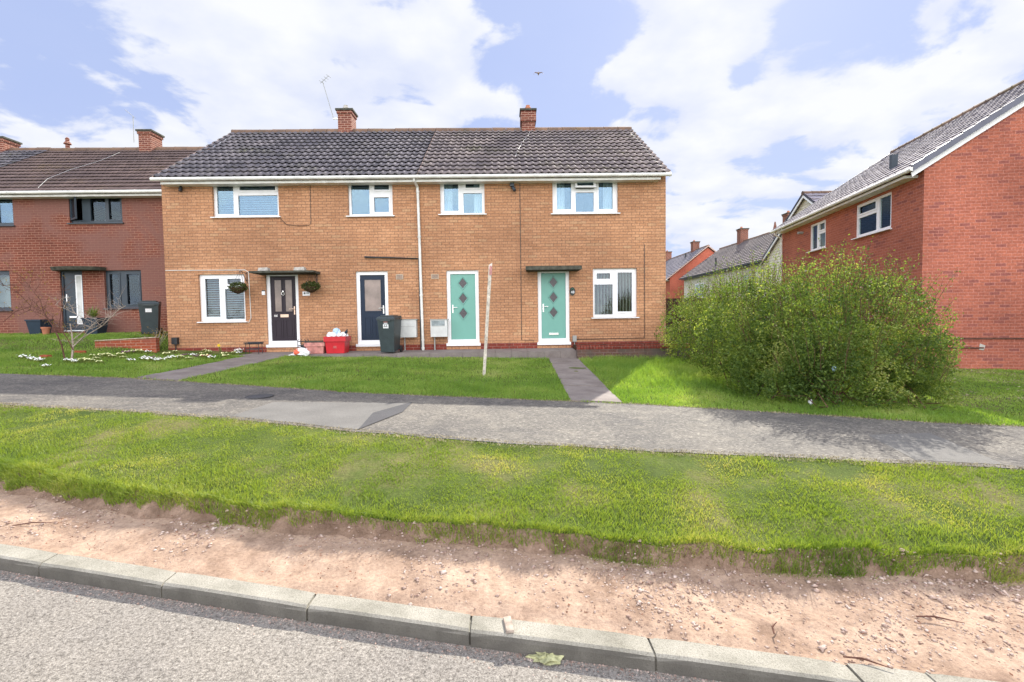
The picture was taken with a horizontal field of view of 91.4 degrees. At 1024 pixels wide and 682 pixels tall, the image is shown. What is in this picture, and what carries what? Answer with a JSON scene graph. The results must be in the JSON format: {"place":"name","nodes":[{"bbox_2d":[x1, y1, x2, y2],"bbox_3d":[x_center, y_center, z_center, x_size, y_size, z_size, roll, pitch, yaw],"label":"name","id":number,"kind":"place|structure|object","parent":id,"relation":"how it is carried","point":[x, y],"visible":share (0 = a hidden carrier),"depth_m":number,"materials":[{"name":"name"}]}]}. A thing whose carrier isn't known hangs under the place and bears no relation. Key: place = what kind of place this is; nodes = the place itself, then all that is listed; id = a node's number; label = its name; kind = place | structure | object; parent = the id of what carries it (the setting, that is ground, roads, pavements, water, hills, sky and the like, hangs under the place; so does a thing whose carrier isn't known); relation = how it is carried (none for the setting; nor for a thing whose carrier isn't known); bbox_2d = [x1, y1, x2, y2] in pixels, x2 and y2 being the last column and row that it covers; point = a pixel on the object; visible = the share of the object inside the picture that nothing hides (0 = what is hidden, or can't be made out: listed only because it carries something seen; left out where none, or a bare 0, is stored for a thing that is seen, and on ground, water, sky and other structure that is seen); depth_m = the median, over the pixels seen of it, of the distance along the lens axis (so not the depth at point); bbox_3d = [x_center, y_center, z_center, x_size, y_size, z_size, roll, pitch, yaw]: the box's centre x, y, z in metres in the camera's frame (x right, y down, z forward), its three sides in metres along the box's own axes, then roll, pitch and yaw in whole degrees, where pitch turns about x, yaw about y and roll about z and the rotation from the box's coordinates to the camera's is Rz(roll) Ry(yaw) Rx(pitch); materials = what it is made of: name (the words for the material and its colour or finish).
{"place":"outdoors","nodes":[
{"label":"outdoors","id":0,"kind":"place"},
{"bbox_2d":[138,356,282,380],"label":"garden path","id":1,"kind":"structure","parent":0,"point":[190,372],"depth_m":10.31,"materials":[{"name":"grey concrete"}]},
{"bbox_2d":[258,267,269,270],"bbox_3d":[-6.511,-1.880,13.139,0.261,0.095,0.180,-1,3,-1],"label":"stone block","id":2,"kind":"object","parent":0,"point":[264,269],"depth_m":13.05,"materials":[{"name":"white stone"}]},
{"bbox_2d":[294,267,305,269],"bbox_3d":[-5.572,-1.893,13.153,0.287,0.095,0.180,-1,3,-1],"label":"stone block","id":3,"kind":"object","parent":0,"point":[299,268],"depth_m":13.07,"materials":[{"name":"white stone"}]},
{"bbox_2d":[0,570,718,681],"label":"road","id":4,"kind":"structure","parent":0,"point":[46,635],"depth_m":2.58,"materials":[{"name":"grey asphalt"}]},
{"bbox_2d":[2,571,720,681],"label":"gutter grit","id":5,"kind":"object","parent":4,"relation":"on","point":[405,639],"visible":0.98,"depth_m":2.73,"materials":[{"name":"gravel"}]},
{"bbox_2d":[0,544,996,681],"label":"kerb","id":6,"kind":"structure","parent":4,"relation":"on","point":[693,659],"depth_m":2.70,"materials":[{"name":"concrete"}]},
{"bbox_2d":[503,616,513,633],"bbox_3d":[-0.018,1.520,2.684,0.048,0.016,0.130,-1,3,-9],"label":"bark chip","id":7,"kind":"object","parent":6,"relation":"on","point":[508,624],"visible":1,"depth_m":2.67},
{"bbox_2d":[843,656,892,668],"bbox_3d":[1.737,1.563,2.444,0.201,0.015,0.023,0,3,25],"label":"twig","id":8,"kind":"object","parent":6,"relation":"on","point":[862,658],"visible":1,"depth_m":2.45,"materials":[{"name":"brown wood"}]},
{"bbox_2d":[525,652,563,664],"bbox_3d":[0.170,1.617,2.564,0.199,0.035,0.125,0,3,17],"label":"moss clump","id":9,"kind":"object","parent":4,"relation":"on","point":[545,658],"visible":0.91,"depth_m":2.54,"materials":[{"name":"plant"}]},
{"bbox_2d":[0,491,1023,681],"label":"verge dirt","id":10,"kind":"structure","parent":0,"point":[248,556],"depth_m":3.03,"materials":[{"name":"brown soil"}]},
{"bbox_2d":[12,522,52,525],"bbox_3d":[-3.570,1.362,3.744,0.281,0.015,0.023,-1,3,-12],"label":"twig","id":11,"kind":"object","parent":10,"relation":"on","point":[32,522],"visible":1,"depth_m":3.74,"materials":[{"name":"brown wood"}]},
{"bbox_2d":[16,505,1023,675],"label":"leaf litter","id":12,"kind":"object","parent":10,"relation":"on","point":[589,582],"visible":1,"depth_m":3.06,"materials":[{"name":"brown plant"}]},
{"bbox_2d":[916,616,964,623],"bbox_3d":[2.364,1.533,2.764,0.221,0.015,0.023,0,3,16],"label":"twig","id":13,"kind":"object","parent":10,"relation":"on","point":[940,618],"visible":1,"depth_m":2.76,"materials":[{"name":"brown wood"}]},
{"bbox_2d":[0,403,1023,573],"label":"verge","id":14,"kind":"structure","parent":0,"point":[351,474],"depth_m":4.26,"materials":[{"name":"green plant"}]},
{"bbox_2d":[0,373,1023,468],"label":"footpath","id":15,"kind":"structure","parent":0,"point":[650,427],"depth_m":6.17,"materials":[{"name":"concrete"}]},
{"bbox_2d":[245,394,273,398],"bbox_3d":[-3.707,0.809,7.339,0.380,0.016,0.380,-1,3,-1],"label":"manhole cover","id":16,"kind":"object","parent":15,"relation":"on","point":[256,396],"visible":1,"depth_m":7.30,"materials":[{"name":"metal"}]},
{"bbox_2d":[232,402,405,428],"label":"footpath repair","id":17,"kind":"structure","parent":15,"relation":"on","point":[349,415],"depth_m":6.28,"materials":[{"name":"concrete"}]},
{"bbox_2d":[359,402,411,428],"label":"footpath repair","id":18,"kind":"structure","parent":15,"relation":"on","point":[377,416],"depth_m":6.26,"materials":[{"name":"concrete"}]},
{"bbox_2d":[0,374,1023,470],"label":"edge straw","id":19,"kind":"object","parent":15,"relation":"on","point":[628,448],"visible":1,"depth_m":5.45,"materials":[{"name":"plant"}]},
{"bbox_2d":[869,433,1004,464],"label":"footpath repair","id":20,"kind":"structure","parent":15,"relation":"on","point":[925,446],"depth_m":5.12,"materials":[{"name":"concrete"}]},
{"bbox_2d":[0,452,1023,587],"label":"grass bank","id":21,"kind":"structure","parent":0,"point":[152,510],"depth_m":3.47,"materials":[{"name":"green plant"}]},
{"bbox_2d":[0,331,1023,425],"bbox_3d":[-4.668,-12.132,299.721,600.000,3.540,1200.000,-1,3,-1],"label":"ground","id":22,"kind":"structure","parent":0,"point":[82,347],"depth_m":9.90,"materials":[{"name":"green plant"}]},
{"bbox_2d":[18,354,29,358],"bbox_3d":[-10.897,0.349,11.139,0.325,0.125,0.232,-1,3,-1],"label":"primrose","id":23,"kind":"object","parent":22,"relation":"on","point":[22,357],"visible":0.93,"depth_m":11.12,"materials":[{"name":"white plant"}]},
{"bbox_2d":[24,319,53,334],"bbox_3d":[-14.236,-0.417,15.076,0.464,0.464,0.464,-1,3,-1],"label":"planter","id":24,"kind":"object","parent":22,"relation":"on","point":[34,325],"visible":0.79,"depth_m":14.90,"materials":[{"name":"blue plastic"}]},
{"bbox_2d":[34,357,45,362],"bbox_3d":[-10.150,0.406,10.726,0.331,0.127,0.236,0,3,21],"label":"primrose","id":25,"kind":"object","parent":22,"relation":"on","point":[40,360],"visible":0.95,"depth_m":10.72,"materials":[{"name":"white plant"}]},
{"bbox_2d":[40,327,50,334],"bbox_3d":[-13.784,-0.290,14.788,0.230,0.250,0.224,-1,3,-1],"label":"terracotta pot","id":26,"kind":"object","parent":22,"relation":"on","point":[45,330],"visible":0.88,"depth_m":14.72,"materials":[{"name":"orange ceramic"}]},
{"bbox_2d":[0,136,114,218],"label":"terraced house","id":27,"kind":"structure","parent":22,"relation":"on","point":[11,152],"depth_m":18.59,"materials":[{"name":"tile"}]},
{"bbox_2d":[0,261,131,359],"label":"bare shrub","id":28,"kind":"object","parent":22,"relation":"on","point":[45,314],"visible":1,"depth_m":11.13,"materials":[{"name":"brown plant"}]},
{"bbox_2d":[83,358,96,362],"bbox_3d":[-9.192,0.425,10.882,0.299,0.120,0.252,-1,3,5],"label":"primrose","id":29,"kind":"object","parent":22,"relation":"on","point":[88,360],"visible":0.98,"depth_m":10.86,"materials":[{"name":"yellow plant"}]},
{"bbox_2d":[81,318,107,333],"bbox_3d":[-12.569,-0.452,15.100,0.484,0.504,0.484,-1,3,-1],"label":"planter","id":30,"kind":"object","parent":22,"relation":"on","point":[103,329],"visible":0.57,"depth_m":14.93,"materials":[{"name":"blue plastic"}]},
{"bbox_2d":[85,306,102,317],"bbox_3d":[-12.650,-0.902,15.060,0.840,0.398,0.567,0,3,20],"label":"spiky plant","id":31,"kind":"object","parent":30,"relation":"on","point":[93,313],"visible":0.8,"depth_m":15.03,"materials":[{"name":"green plant"}]},
{"bbox_2d":[94,337,159,352],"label":"garden wall","id":32,"kind":"structure","parent":22,"relation":"on","point":[150,343],"depth_m":12.99,"materials":[{"name":"red brick"}]},
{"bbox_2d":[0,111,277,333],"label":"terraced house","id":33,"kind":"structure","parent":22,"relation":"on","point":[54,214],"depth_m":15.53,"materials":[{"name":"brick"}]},
{"bbox_2d":[0,271,12,310],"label":"window","id":34,"kind":"structure","parent":33,"relation":"in","point":[5,297],"depth_m":15.76,"materials":[{"name":"white glass"}]},
{"bbox_2d":[0,202,15,225],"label":"window","id":35,"kind":"structure","parent":33,"relation":"in","point":[1,224],"depth_m":15.48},
{"bbox_2d":[61,271,83,331],"bbox_3d":[-13.675,-1.237,15.609,0.690,1.921,0.120,-1,3,-1],"label":"door","id":36,"kind":"structure","parent":33,"relation":"in","point":[76,290],"depth_m":15.62,"materials":[{"name":"white plastic"}]},
{"bbox_2d":[67,193,123,223],"bbox_3d":[-12.853,-4.096,15.375,1.715,0.958,0.377,-1,3,-1],"label":"window","id":37,"kind":"structure","parent":33,"relation":"in","point":[86,203],"depth_m":15.50,"materials":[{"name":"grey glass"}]},
{"bbox_2d":[104,270,141,308],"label":"window","id":38,"kind":"structure","parent":33,"relation":"in","point":[123,278],"depth_m":15.62,"materials":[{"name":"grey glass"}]},
{"bbox_2d":[137,301,162,333],"bbox_3d":[-10.514,-0.679,14.541,0.524,0.977,0.669,-2,3,-29],"label":"wheelie bin","id":39,"kind":"object","parent":22,"relation":"on","point":[150,313],"visible":0.93,"depth_m":14.33,"materials":[{"name":"grey plastic"}]},
{"bbox_2d":[135,326,167,345],"bbox_3d":[-9.608,-0.086,13.470,0.725,0.663,0.582,-2,3,-16],"label":"shrub","id":40,"kind":"object","parent":22,"relation":"on","point":[159,332],"visible":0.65,"depth_m":13.49,"materials":[{"name":"green plant"}]},
{"bbox_2d":[149,74,435,351],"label":"semi detached house","id":41,"kind":"structure","parent":22,"relation":"on","point":[343,226],"depth_m":13.56,"materials":[{"name":"brick"}]},
{"bbox_2d":[197,274,247,322],"bbox_3d":[-7.854,-1.155,13.608,1.335,1.304,0.255,-1,3,-1],"label":"window","id":42,"kind":"structure","parent":41,"relation":"in","point":[223,282],"depth_m":13.61,"materials":[{"name":"white plastic"}]},
{"bbox_2d":[227,271,247,293],"bbox_3d":[-7.244,-1.551,13.204,0.529,0.608,0.429,-1,3,-1],"label":"hanging basket","id":43,"kind":"object","parent":41,"relation":"hanging from","point":[236,288],"visible":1,"depth_m":13.12,"materials":[{"name":"plant"}]},
{"bbox_2d":[210,186,280,217],"bbox_3d":[-7.159,-3.816,13.500,1.859,0.997,0.255,-1,3,-1],"label":"window","id":44,"kind":"structure","parent":41,"relation":"in","point":[236,192],"depth_m":13.51,"materials":[{"name":"white plastic"}]},
{"bbox_2d":[266,275,300,347],"bbox_3d":[-6.226,-0.848,13.622,0.936,2.032,0.163,-1,3,-1],"label":"door","id":45,"kind":"structure","parent":41,"relation":"in","point":[282,290],"depth_m":13.65,"materials":[{"name":"black plastic"}]},
{"bbox_2d":[301,275,320,292],"bbox_3d":[-5.326,-1.574,13.233,0.515,0.596,0.454,-1,3,-1],"label":"hanging basket","id":46,"kind":"object","parent":41,"relation":"hanging from","point":[312,286],"visible":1,"depth_m":13.14,"materials":[{"name":"plant"}]},
{"bbox_2d":[346,185,394,216],"bbox_3d":[-3.822,-3.849,13.518,1.295,0.988,0.190,-1,3,-1],"label":"window","id":47,"kind":"structure","parent":41,"relation":"in","point":[373,193],"depth_m":13.55,"materials":[{"name":"white plastic"}]},
{"bbox_2d":[356,271,388,346],"bbox_3d":[-3.799,-0.874,13.658,0.928,2.044,0.163,-1,3,-1],"label":"door","id":48,"kind":"structure","parent":41,"relation":"in","point":[371,286],"depth_m":13.68,"materials":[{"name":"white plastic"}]},
{"bbox_2d":[236,348,576,358],"bbox_3d":[-3.801,0.595,13.232,10.931,0.625,0.860,-1,3,-1],"label":"house apron","id":49,"kind":"object","parent":22,"relation":"on","point":[539,353],"visible":0.24,"depth_m":12.87,"materials":[{"name":"grey concrete"}]},
{"bbox_2d":[244,342,263,353],"bbox_3d":[-6.819,0.184,13.217,0.420,0.312,0.223,-1,3,-1],"label":"plant stand","id":50,"kind":"object","parent":49,"relation":"on","point":[258,348],"visible":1,"depth_m":13.11,"materials":[{"name":"black"}]},
{"bbox_2d":[289,347,309,356],"bbox_3d":[-5.423,0.293,12.772,0.550,0.262,0.284,-1,3,-1],"label":"carrier bag","id":51,"kind":"object","parent":49,"relation":"on","point":[301,351],"visible":0.91,"depth_m":12.69,"materials":[{"name":"white plastic"}]},
{"bbox_2d":[297,339,308,347],"bbox_3d":[-5.491,0.134,13.185,0.247,0.377,0.219,-1,3,-1],"label":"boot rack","id":52,"kind":"object","parent":49,"relation":"on","point":[302,345],"visible":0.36,"depth_m":13.12,"materials":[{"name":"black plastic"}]},
{"bbox_2d":[304,341,326,353],"bbox_3d":[-5.138,0.163,13.192,0.540,0.320,0.440,-1,3,-1],"label":"recycling box","id":53,"kind":"object","parent":49,"relation":"on","point":[315,347],"visible":0.76,"depth_m":13.01,"materials":[{"name":"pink plastic"}]},
{"bbox_2d":[323,336,350,353],"bbox_3d":[-4.602,0.095,13.197,0.570,0.440,0.470,-1,3,-1],"label":"recycling box","id":54,"kind":"object","parent":49,"relation":"on","point":[339,344],"visible":0.95,"depth_m":13.00,"materials":[{"name":"red plastic"}]},
{"bbox_2d":[326,332,336,336],"bbox_3d":[-4.738,-0.142,13.165,0.301,0.212,0.312,-1,3,-1],"label":"carrier bag","id":55,"kind":"object","parent":54,"relation":"on","point":[330,334],"visible":0.59,"depth_m":13.05,"materials":[{"name":"white plastic"}]},
{"bbox_2d":[333,328,340,334],"bbox_3d":[-4.614,-0.248,13.157,0.206,0.215,0.160,-1,3,-1],"label":"carrier bag","id":56,"kind":"object","parent":55,"relation":"on","point":[336,330],"visible":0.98,"depth_m":13.12,"materials":[{"name":"plastic"}]},
{"bbox_2d":[337,332,347,336],"bbox_3d":[-4.452,-0.145,13.169,0.285,0.198,0.330,-1,3,-1],"label":"carrier bag","id":57,"kind":"object","parent":54,"relation":"on","point":[342,334],"visible":0.68,"depth_m":13.06,"materials":[{"name":"white plastic"}]},
{"bbox_2d":[376,315,402,351],"bbox_3d":[-3.179,-0.181,13.027,0.502,0.977,0.640,0,3,7],"label":"wheelie bin","id":58,"kind":"object","parent":49,"relation":"on","point":[389,328],"visible":0.98,"depth_m":12.81,"materials":[{"name":"grey plastic"}]},
{"bbox_2d":[483,263,491,375],"bbox_3d":[-0.485,-0.349,9.745,0.281,2.330,0.070,1,3,30],"label":"sign post","id":59,"kind":"object","parent":22,"relation":"on","point":[487,316],"visible":0.97,"depth_m":9.72,"materials":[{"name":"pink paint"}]},
{"bbox_2d":[417,105,671,349],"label":"semi detached house","id":60,"kind":"structure","parent":22,"relation":"on","point":[562,230],"depth_m":13.66,"materials":[{"name":"brick"}]},
{"bbox_2d":[438,184,486,214],"bbox_3d":[-1.346,-3.907,13.622,1.301,0.983,0.325,-1,3,-1],"label":"window","id":61,"kind":"structure","parent":60,"relation":"in","point":[446,190],"depth_m":13.61,"materials":[{"name":"white plastic"}]},
{"bbox_2d":[446,270,480,345],"bbox_3d":[-1.338,-0.900,13.696,0.933,2.056,0.163,-1,3,-1],"label":"door","id":62,"kind":"structure","parent":60,"relation":"in","point":[462,285],"depth_m":13.72,"materials":[{"name":"teal plastic"}]},
{"bbox_2d":[537,271,570,344],"bbox_3d":[1.143,-0.930,13.733,0.924,2.062,0.163,-1,3,-1],"label":"door","id":63,"kind":"structure","parent":60,"relation":"in","point":[553,287],"depth_m":13.76,"materials":[{"name":"teal plastic"}]},
{"bbox_2d":[551,177,619,214],"bbox_3d":[1.988,-3.951,13.654,1.882,1.007,0.361,-1,3,-1],"label":"window","id":64,"kind":"structure","parent":60,"relation":"in","point":[558,189],"depth_m":13.65,"materials":[{"name":"white plastic"}]},
{"bbox_2d":[591,268,638,318],"bbox_3d":[2.822,-1.310,13.787,1.310,1.366,0.292,-1,3,-1],"label":"window","id":65,"kind":"structure","parent":60,"relation":"in","point":[613,280],"depth_m":13.79,"materials":[{"name":"white plastic"}]},
{"bbox_2d":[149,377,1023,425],"bbox_3d":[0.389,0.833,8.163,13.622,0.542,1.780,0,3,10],"label":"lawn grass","id":66,"kind":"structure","parent":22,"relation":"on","point":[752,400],"depth_m":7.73,"materials":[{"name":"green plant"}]},
{"bbox_2d":[573,343,689,358],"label":"planter wall","id":67,"kind":"structure","parent":22,"relation":"on","point":[628,350],"depth_m":12.77,"materials":[{"name":"brick"}]},
{"bbox_2d":[666,240,715,324],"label":"terraced house","id":68,"kind":"structure","parent":22,"relation":"on","point":[679,266],"depth_m":46.10,"materials":[{"name":"brick"}]},
{"bbox_2d":[679,211,789,308],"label":"terraced house","id":69,"kind":"structure","parent":22,"relation":"on","point":[741,248],"depth_m":37.57,"materials":[{"name":"tile"}]},
{"bbox_2d":[695,283,703,296],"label":"window","id":70,"kind":"structure","parent":69,"relation":"in","point":[696,285],"depth_m":40.96,"materials":[{"name":"white plastic"}]},
{"bbox_2d":[667,295,828,353],"bbox_3d":[8.733,-0.486,16.678,8.989,2.050,0.090,-1,3,-1],"label":"garden fence","id":71,"kind":"object","parent":22,"relation":"on","point":[670,305],"visible":0.06,"depth_m":16.61,"materials":[{"name":"brown wood"}]},
{"bbox_2d":[760,191,830,293],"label":"terraced house","id":72,"kind":"structure","parent":22,"relation":"on","point":[806,199],"depth_m":27.33,"materials":[{"name":"beige paint"}]},
{"bbox_2d":[654,234,969,409],"bbox_3d":[5.182,-0.501,10.137,3.845,2.815,6.802,-1,3,-1],"label":"hedge","id":73,"kind":"object","parent":22,"relation":"on","point":[845,334],"visible":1,"depth_m":7.73,"materials":[{"name":"green plant"}]},
{"bbox_2d":[770,80,1023,369],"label":"detached house","id":74,"kind":"structure","parent":22,"relation":"on","point":[946,197],"depth_m":12.00,"materials":[{"name":"red brick"}]},
{"bbox_2d":[806,219,825,252],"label":"window","id":75,"kind":"structure","parent":74,"relation":"in","point":[821,226],"depth_m":17.46,"materials":[{"name":"white plastic"}]},
{"bbox_2d":[851,192,891,239],"bbox_3d":[10.187,-3.511,14.138,0.190,1.010,1.846,0,3,8],"label":"window","id":76,"kind":"structure","parent":74,"relation":"in","point":[878,209],"depth_m":14.01,"materials":[{"name":"white plastic"}]},
{"bbox_2d":[864,368,1023,404],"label":"lawn clippings","id":77,"kind":"object","parent":22,"relation":"on","point":[986,371],"visible":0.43,"depth_m":10.13,"materials":[{"name":"green plant"}]},
{"bbox_2d":[0,0,1023,468],"label":"sky","id":78,"kind":"structure","parent":0,"point":[750,106],"materials":[{"name":"blue"}]},
{"bbox_2d":[549,358,621,402],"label":"garden path","id":79,"kind":"structure","parent":0,"point":[586,384],"depth_m":9.08,"materials":[{"name":"grey concrete"}]}
]}

